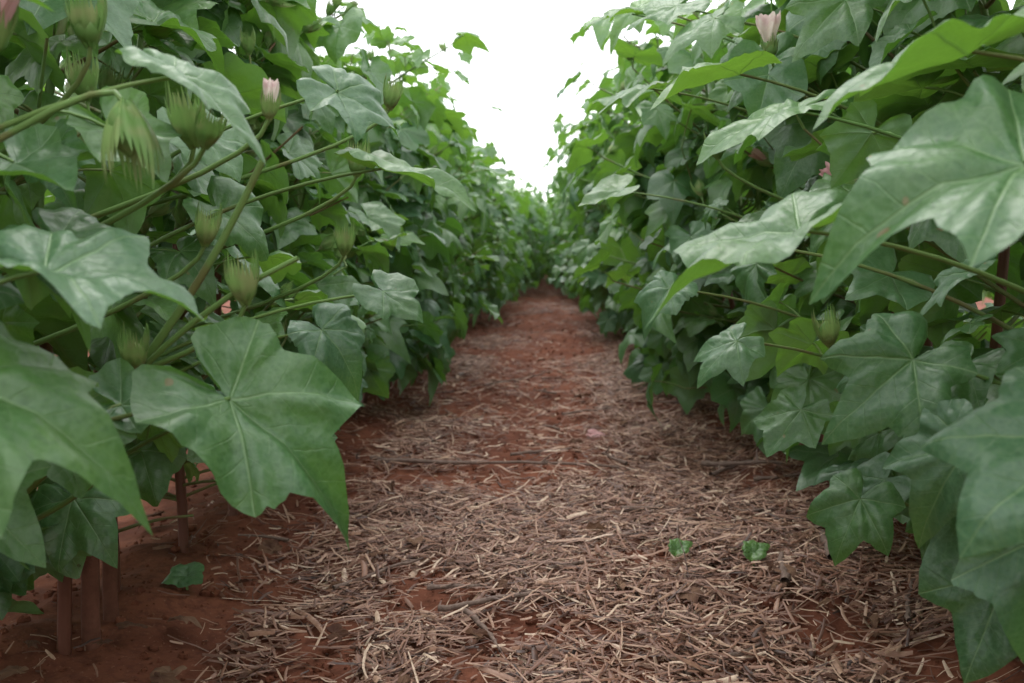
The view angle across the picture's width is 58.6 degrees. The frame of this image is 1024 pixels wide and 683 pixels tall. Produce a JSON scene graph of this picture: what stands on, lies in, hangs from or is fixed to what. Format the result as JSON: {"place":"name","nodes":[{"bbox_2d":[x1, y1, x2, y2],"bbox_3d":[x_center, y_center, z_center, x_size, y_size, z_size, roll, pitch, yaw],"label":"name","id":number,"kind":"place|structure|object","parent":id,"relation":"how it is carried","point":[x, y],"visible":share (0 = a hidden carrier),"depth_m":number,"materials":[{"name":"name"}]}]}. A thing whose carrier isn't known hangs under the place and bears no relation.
{"place":"outdoors","nodes":[
{"label":"outdoors","id":0,"kind":"place"},
{"bbox_2d":[0,274,1023,682],"bbox_3d":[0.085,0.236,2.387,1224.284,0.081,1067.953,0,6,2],"label":"ground","id":1,"kind":"structure","parent":0,"point":[128,666],"depth_m":1.37,"materials":[{"name":"red soil"}]},
{"bbox_2d":[81,556,101,650],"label":"cotton stalk","id":2,"kind":"object","parent":1,"relation":"on","point":[90,604],"visible":0.39,"depth_m":1.07,"materials":[{"name":"brown plant"}]},
{"bbox_2d":[102,517,118,621],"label":"cotton stalk","id":3,"kind":"object","parent":1,"relation":"on","point":[110,593],"visible":0.29,"depth_m":1.14,"materials":[{"name":"brown plant"}]},
{"bbox_2d":[0,0,299,619],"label":"cotton plant","id":4,"kind":"object","parent":1,"relation":"on","point":[75,531],"visible":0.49,"depth_m":0.80,"materials":[{"name":"green plant"}]},
{"bbox_2d":[0,0,361,567],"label":"cotton plant","id":5,"kind":"object","parent":1,"relation":"on","point":[260,441],"visible":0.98,"depth_m":0.62,"materials":[{"name":"green plant"}]},
{"bbox_2d":[161,561,203,589],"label":"seedling","id":6,"kind":"object","parent":1,"relation":"on","point":[182,575],"visible":0.99,"depth_m":1.27,"materials":[{"name":"plant"}]},
{"bbox_2d":[36,0,366,553],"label":"cotton plant","id":7,"kind":"object","parent":1,"relation":"on","point":[292,17],"visible":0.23,"depth_m":1.38,"materials":[{"name":"green plant"}]},
{"bbox_2d":[10,0,403,591],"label":"cotton plant","id":8,"kind":"object","parent":1,"relation":"on","point":[244,79],"visible":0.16,"depth_m":1.13,"materials":[{"name":"green plant"}]},
{"bbox_2d":[54,13,359,515],"bbox_3d":[-0.560,-0.239,1.511,0.599,1.166,0.504,0,6,2],"label":"cotton plant","id":9,"kind":"object","parent":1,"relation":"on","point":[337,283],"visible":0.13,"depth_m":1.53,"materials":[{"name":"green plant"}]},
{"bbox_2d":[0,0,475,655],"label":"cotton plant","id":10,"kind":"object","parent":1,"relation":"on","point":[156,456],"visible":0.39,"depth_m":0.96,"materials":[{"name":"green plant"}]},
{"bbox_2d":[238,534,288,541],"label":"twig","id":11,"kind":"object","parent":1,"relation":"on","point":[272,537],"visible":0.97,"depth_m":1.49,"materials":[{"name":"brown wood"}]},
{"bbox_2d":[146,0,408,407],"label":"cotton plant","id":12,"kind":"object","parent":1,"relation":"on","point":[340,39],"visible":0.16,"depth_m":1.68,"materials":[{"name":"green plant"}]},
{"bbox_2d":[188,55,393,431],"bbox_3d":[-0.570,-0.208,2.092,0.512,0.979,0.612,-4,6,-18],"label":"cotton plant","id":13,"kind":"object","parent":1,"relation":"on","point":[383,325],"visible":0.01,"depth_m":2.07,"materials":[{"name":"green plant"}]},
{"bbox_2d":[186,0,408,400],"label":"cotton plant","id":14,"kind":"object","parent":1,"relation":"on","point":[380,218],"visible":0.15,"depth_m":1.94,"materials":[{"name":"green plant"}]},
{"bbox_2d":[265,40,425,396],"bbox_3d":[-0.491,-0.260,2.298,0.567,1.006,0.481,4,7,32],"label":"cotton plant","id":15,"kind":"object","parent":1,"relation":"on","point":[383,134],"visible":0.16,"depth_m":2.29,"materials":[{"name":"green plant"}]},
{"bbox_2d":[314,15,457,411],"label":"cotton plant","id":16,"kind":"object","parent":1,"relation":"on","point":[431,335],"visible":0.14,"depth_m":2.44,"materials":[{"name":"green plant"}]},
{"bbox_2d":[338,88,464,384],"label":"cotton plant","id":17,"kind":"object","parent":1,"relation":"on","point":[456,229],"visible":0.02,"depth_m":2.85,"materials":[{"name":"green plant"}]},
{"bbox_2d":[326,25,490,407],"bbox_3d":[-0.422,-0.354,2.688,0.618,1.168,0.637,6,6,-10],"label":"cotton plant","id":18,"kind":"object","parent":1,"relation":"on","point":[414,63],"visible":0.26,"depth_m":2.62,"materials":[{"name":"green plant"}]},
{"bbox_2d":[361,148,459,381],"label":"cotton plant","id":19,"kind":"object","parent":1,"relation":"on","point":[442,202],"visible":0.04,"depth_m":3.05,"materials":[{"name":"green plant"}]},
{"bbox_2d":[352,38,489,342],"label":"cotton plant","id":20,"kind":"object","parent":1,"relation":"on","point":[466,58],"visible":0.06,"depth_m":3.83,"materials":[{"name":"green plant"}]},
{"bbox_2d":[367,69,491,325],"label":"cotton plant","id":21,"kind":"object","parent":1,"relation":"on","point":[484,250],"visible":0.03,"depth_m":3.72,"materials":[{"name":"green plant"}]},
{"bbox_2d":[367,106,503,357],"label":"cotton plant","id":22,"kind":"object","parent":1,"relation":"on","point":[463,211],"visible":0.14,"depth_m":3.14,"materials":[{"name":"green plant"}]},
{"bbox_2d":[356,63,515,351],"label":"cotton plant","id":23,"kind":"object","parent":1,"relation":"on","point":[440,87],"visible":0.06,"depth_m":3.32,"materials":[{"name":"green plant"}]},
{"bbox_2d":[431,122,478,336],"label":"cotton plant","id":24,"kind":"object","parent":1,"relation":"on","point":[446,270],"visible":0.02,"depth_m":3.53,"materials":[{"name":"green plant"}]},
{"bbox_2d":[427,578,489,589],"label":"twig","id":25,"kind":"object","parent":1,"relation":"on","point":[435,586],"visible":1,"depth_m":1.28,"materials":[{"name":"brown wood"}]},
{"bbox_2d":[448,215,475,344],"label":"cotton plant","id":26,"kind":"object","parent":1,"relation":"on","point":[470,281],"visible":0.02,"depth_m":4.05,"materials":[{"name":"green plant"}]},
{"bbox_2d":[444,156,490,338],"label":"cotton plant","id":27,"kind":"object","parent":1,"relation":"on","point":[469,297],"depth_m":4.64,"materials":[{"name":"green plant"}]},
{"bbox_2d":[453,157,481,281],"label":"cotton plant","id":28,"kind":"object","parent":1,"relation":"on","point":[457,176],"depth_m":4.42,"materials":[{"name":"green plant"}]},
{"bbox_2d":[455,186,480,298],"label":"cotton plant","id":29,"kind":"object","parent":1,"relation":"on","point":[470,223],"depth_m":5.00,"materials":[{"name":"green plant"}]},
{"bbox_2d":[443,141,506,313],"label":"cotton plant","id":30,"kind":"object","parent":1,"relation":"on","point":[490,150],"visible":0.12,"depth_m":4.79,"materials":[{"name":"green plant"}]},
{"bbox_2d":[456,145,507,326],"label":"cotton plant","id":31,"kind":"object","parent":1,"relation":"on","point":[486,161],"visible":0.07,"depth_m":5.18,"materials":[{"name":"green plant"}]},
{"bbox_2d":[370,453,618,467],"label":"twig","id":32,"kind":"object","parent":1,"relation":"on","point":[459,461],"visible":1,"depth_m":1.98,"materials":[{"name":"brown wood"}]},
{"bbox_2d":[0,310,1020,682],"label":"soil clods","id":33,"kind":"object","parent":1,"relation":"on","point":[174,548],"visible":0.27,"depth_m":1.28,"materials":[{"name":"brown soil"}]},
{"bbox_2d":[0,316,1020,682],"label":"dead leaf litter","id":34,"kind":"object","parent":1,"relation":"on","point":[166,674],"visible":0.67,"depth_m":1.25,"materials":[{"name":"brown plant"}]},
{"bbox_2d":[5,276,1023,682],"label":"straw mulch","id":35,"kind":"object","parent":1,"relation":"on","point":[727,538],"visible":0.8,"depth_m":1.37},
{"bbox_2d":[332,555,428,590],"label":"twig","id":36,"kind":"object","parent":35,"relation":"on","point":[346,583],"visible":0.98,"depth_m":1.36,"materials":[{"name":"brown wood"}]},
{"bbox_2d":[418,504,442,520],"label":"twig","id":37,"kind":"object","parent":35,"relation":"on","point":[427,511],"visible":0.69,"depth_m":1.65,"materials":[{"name":"brown wood"}]},
{"bbox_2d":[420,433,449,444],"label":"twig","id":38,"kind":"object","parent":35,"relation":"on","point":[426,442],"visible":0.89,"depth_m":2.18,"materials":[{"name":"brown wood"}]},
{"bbox_2d":[463,608,501,652],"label":"twig","id":39,"kind":"object","parent":35,"relation":"on","point":[475,619],"visible":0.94,"depth_m":1.15,"materials":[{"name":"brown wood"}]},
{"bbox_2d":[438,587,551,611],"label":"twig","id":40,"kind":"object","parent":35,"relation":"on","point":[451,607],"visible":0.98,"depth_m":1.23,"materials":[{"name":"brown wood"}]},
{"bbox_2d":[547,558,601,570],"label":"twig","id":41,"kind":"object","parent":35,"relation":"on","point":[555,566],"visible":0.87,"depth_m":1.35,"materials":[{"name":"brown wood"}]},
{"bbox_2d":[621,504,664,512],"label":"twig","id":42,"kind":"object","parent":35,"relation":"on","point":[631,508],"visible":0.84,"depth_m":1.66,"materials":[{"name":"brown wood"}]},
{"bbox_2d":[668,538,692,563],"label":"fallen leaf","id":43,"kind":"object","parent":35,"relation":"on","point":[675,547],"visible":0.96,"depth_m":1.39,"materials":[{"name":"plant"}]},
{"bbox_2d":[675,512,749,521],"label":"twig","id":44,"kind":"object","parent":35,"relation":"on","point":[693,518],"visible":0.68,"depth_m":1.58,"materials":[{"name":"brown wood"}]},
{"bbox_2d":[709,459,752,476],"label":"twig","id":45,"kind":"object","parent":35,"relation":"on","point":[718,471],"visible":0.77,"depth_m":1.95,"materials":[{"name":"brown wood"}]},
{"bbox_2d":[682,636,785,674],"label":"twig","id":46,"kind":"object","parent":35,"relation":"on","point":[740,653],"visible":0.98,"depth_m":1.09,"materials":[{"name":"brown wood"}]},
{"bbox_2d":[701,448,782,466],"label":"twig","id":47,"kind":"object","parent":35,"relation":"on","point":[712,463],"visible":0.98,"depth_m":1.95,"materials":[{"name":"brown wood"}]},
{"bbox_2d":[726,505,766,512],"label":"twig","id":48,"kind":"object","parent":35,"relation":"on","point":[759,510],"visible":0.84,"depth_m":1.60,"materials":[{"name":"brown wood"}]},
{"bbox_2d":[742,540,769,568],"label":"seedling","id":49,"kind":"object","parent":35,"relation":"on","point":[753,550],"visible":0.99,"depth_m":1.35,"materials":[{"name":"plant"}]},
{"bbox_2d":[776,552,790,584],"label":"twig","id":50,"kind":"object","parent":35,"relation":"on","point":[784,572],"visible":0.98,"depth_m":1.27,"materials":[{"name":"beige wood"}]},
{"bbox_2d":[819,529,832,560],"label":"twig","id":51,"kind":"object","parent":35,"relation":"on","point":[823,538],"visible":0.64,"depth_m":1.37,"materials":[{"name":"brown wood"}]},
{"bbox_2d":[904,579,913,622],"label":"twig","id":52,"kind":"object","parent":35,"relation":"on","point":[907,613],"visible":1,"depth_m":1.16,"materials":[{"name":"brown wood"}]},
{"bbox_2d":[485,372,544,385],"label":"twig","id":53,"kind":"object","parent":1,"relation":"on","point":[491,383],"visible":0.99,"depth_m":3.15,"materials":[{"name":"brown wood"}]},
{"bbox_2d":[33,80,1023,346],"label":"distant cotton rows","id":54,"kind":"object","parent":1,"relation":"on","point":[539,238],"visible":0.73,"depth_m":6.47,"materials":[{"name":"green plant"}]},
{"bbox_2d":[510,447,570,455],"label":"twig","id":55,"kind":"object","parent":1,"relation":"on","point":[526,452],"visible":0.82,"depth_m":2.08,"materials":[{"name":"brown wood"}]},
{"bbox_2d":[533,389,556,393],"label":"twig","id":56,"kind":"object","parent":1,"relation":"on","point":[545,391],"visible":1,"depth_m":2.93,"materials":[{"name":"brown wood"}]},
{"bbox_2d":[542,423,560,430],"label":"twig","id":57,"kind":"object","parent":1,"relation":"on","point":[553,427],"visible":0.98,"depth_m":2.47,"materials":[{"name":"brown wood"}]},
{"bbox_2d":[555,167,605,310],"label":"cotton plant","id":58,"kind":"object","parent":1,"relation":"on","point":[561,205],"depth_m":5.16,"materials":[{"name":"green plant"}]},
{"bbox_2d":[562,406,611,415],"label":"twig","id":59,"kind":"object","parent":1,"relation":"on","point":[572,412],"visible":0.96,"depth_m":2.67,"materials":[{"name":"brown wood"}]},
{"bbox_2d":[552,111,628,332],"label":"cotton plant","id":60,"kind":"object","parent":1,"relation":"on","point":[575,217],"visible":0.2,"depth_m":4.74,"materials":[{"name":"green plant"}]},
{"bbox_2d":[586,429,604,437],"bbox_3d":[0.208,0.232,2.313,0.040,0.017,0.041,4,7,32],"label":"fallen petal","id":61,"kind":"object","parent":1,"relation":"on","point":[591,432],"visible":0.99,"depth_m":2.31,"materials":[{"name":"plant"}]},
{"bbox_2d":[567,79,630,337],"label":"cotton plant","id":62,"kind":"object","parent":1,"relation":"on","point":[601,294],"visible":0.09,"depth_m":4.58,"materials":[{"name":"green plant"}]},
{"bbox_2d":[566,80,633,334],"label":"cotton plant","id":63,"kind":"object","parent":1,"relation":"on","point":[611,320],"visible":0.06,"depth_m":4.42,"materials":[{"name":"green plant"}]},
{"bbox_2d":[596,206,614,298],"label":"cotton plant","id":64,"kind":"object","parent":1,"relation":"on","point":[597,226],"depth_m":4.93,"materials":[{"name":"green plant"}]},
{"bbox_2d":[567,61,650,315],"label":"cotton plant","id":65,"kind":"object","parent":1,"relation":"on","point":[617,289],"visible":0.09,"depth_m":3.83,"materials":[{"name":"green plant"}]},
{"bbox_2d":[584,122,636,332],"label":"cotton plant","id":66,"kind":"object","parent":1,"relation":"on","point":[591,129],"visible":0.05,"depth_m":3.90,"materials":[{"name":"green plant"}]},
{"bbox_2d":[601,445,627,465],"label":"twig","id":67,"kind":"object","parent":1,"relation":"on","point":[622,461],"visible":0.98,"depth_m":2.04,"materials":[{"name":"brown wood"}]},
{"bbox_2d":[598,120,633,331],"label":"cotton plant","id":68,"kind":"object","parent":1,"relation":"on","point":[610,303],"visible":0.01,"depth_m":4.16,"materials":[{"name":"green plant"}]},
{"bbox_2d":[617,119,689,358],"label":"cotton plant","id":69,"kind":"object","parent":1,"relation":"on","point":[643,278],"visible":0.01,"depth_m":3.30,"materials":[{"name":"green plant"}]},
{"bbox_2d":[572,103,739,367],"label":"cotton plant","id":70,"kind":"object","parent":1,"relation":"on","point":[625,252],"visible":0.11,"depth_m":2.97,"materials":[{"name":"green plant"}]},
{"bbox_2d":[556,5,765,394],"bbox_3d":[0.595,-0.400,2.796,0.796,1.268,0.601,-10,6,19],"label":"cotton plant","id":71,"kind":"object","parent":1,"relation":"on","point":[603,95],"visible":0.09,"depth_m":2.79,"materials":[{"name":"green plant"}]},
{"bbox_2d":[653,401,679,403],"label":"twig","id":72,"kind":"object","parent":1,"relation":"on","point":[667,402],"visible":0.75,"depth_m":2.75,"materials":[{"name":"brown wood"}]},
{"bbox_2d":[564,0,809,425],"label":"cotton plant","id":73,"kind":"object","parent":1,"relation":"on","point":[671,182],"visible":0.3,"depth_m":2.24,"materials":[{"name":"green plant"}]},
{"bbox_2d":[609,41,765,240],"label":"cotton plant","id":74,"kind":"object","parent":1,"relation":"on","point":[615,234],"visible":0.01,"depth_m":3.50,"materials":[{"name":"green plant"}]},
{"bbox_2d":[600,112,809,388],"bbox_3d":[0.717,-0.429,3.178,0.810,1.217,0.714,-6,6,-5],"label":"cotton plant","id":75,"kind":"object","parent":1,"relation":"on","point":[632,372],"visible":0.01,"depth_m":3.08,"materials":[{"name":"green plant"}]},
{"bbox_2d":[618,41,809,413],"bbox_3d":[0.632,-0.324,2.433,0.636,1.104,0.585,-8,6,13],"label":"cotton plant","id":76,"kind":"object","parent":1,"relation":"on","point":[687,398],"visible":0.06,"depth_m":2.49,"materials":[{"name":"green plant"}]},
{"bbox_2d":[619,0,851,386],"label":"cotton plant","id":77,"kind":"object","parent":1,"relation":"on","point":[627,297],"visible":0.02,"depth_m":2.66,"materials":[{"name":"green plant"}]},
{"bbox_2d":[637,73,848,432],"bbox_3d":[0.572,-0.233,2.056,0.587,1.024,0.626,1,6,10],"label":"cotton plant","id":78,"kind":"object","parent":1,"relation":"on","point":[724,394],"visible":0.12,"depth_m":2.08,"materials":[{"name":"green plant"}]},
{"bbox_2d":[579,0,965,446],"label":"cotton plant","id":79,"kind":"object","parent":1,"relation":"on","point":[611,186],"visible":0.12,"depth_m":1.73,"materials":[{"name":"green plant"}]},
{"bbox_2d":[752,472,800,481],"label":"twig","id":80,"kind":"object","parent":1,"relation":"on","point":[758,478],"visible":0.73,"depth_m":1.81,"materials":[{"name":"brown wood"}]},
{"bbox_2d":[599,0,1023,490],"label":"cotton plant","id":81,"kind":"object","parent":1,"relation":"on","point":[751,279],"visible":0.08,"depth_m":1.43,"materials":[{"name":"green plant"}]},
{"bbox_2d":[610,0,1020,455],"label":"cotton plant","id":82,"kind":"object","parent":1,"relation":"on","point":[753,401],"visible":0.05,"depth_m":1.87,"materials":[{"name":"green plant"}]},
{"bbox_2d":[634,6,1023,555],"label":"cotton plant","id":83,"kind":"object","parent":1,"relation":"on","point":[708,33],"visible":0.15,"depth_m":1.30,"materials":[{"name":"green plant"}]},
{"bbox_2d":[644,0,1023,682],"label":"cotton plant","id":84,"kind":"object","parent":1,"relation":"on","point":[896,386],"visible":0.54,"depth_m":0.72,"materials":[{"name":"green plant"}]},
{"bbox_2d":[650,0,1023,565],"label":"cotton plant","id":85,"kind":"object","parent":1,"relation":"on","point":[850,510],"visible":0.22,"depth_m":1.08,"materials":[{"name":"green plant"}]},
{"bbox_2d":[696,0,1023,437],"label":"cotton plant","id":86,"kind":"object","parent":1,"relation":"on","point":[852,142],"visible":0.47,"depth_m":0.94,"materials":[{"name":"green plant"}]},
{"bbox_2d":[809,7,1023,662],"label":"cotton plant","id":87,"kind":"object","parent":1,"relation":"on","point":[956,168],"visible":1,"depth_m":0.52,"materials":[{"name":"green plant"}]},
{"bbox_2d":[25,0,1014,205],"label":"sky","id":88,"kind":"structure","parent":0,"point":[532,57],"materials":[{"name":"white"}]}
]}

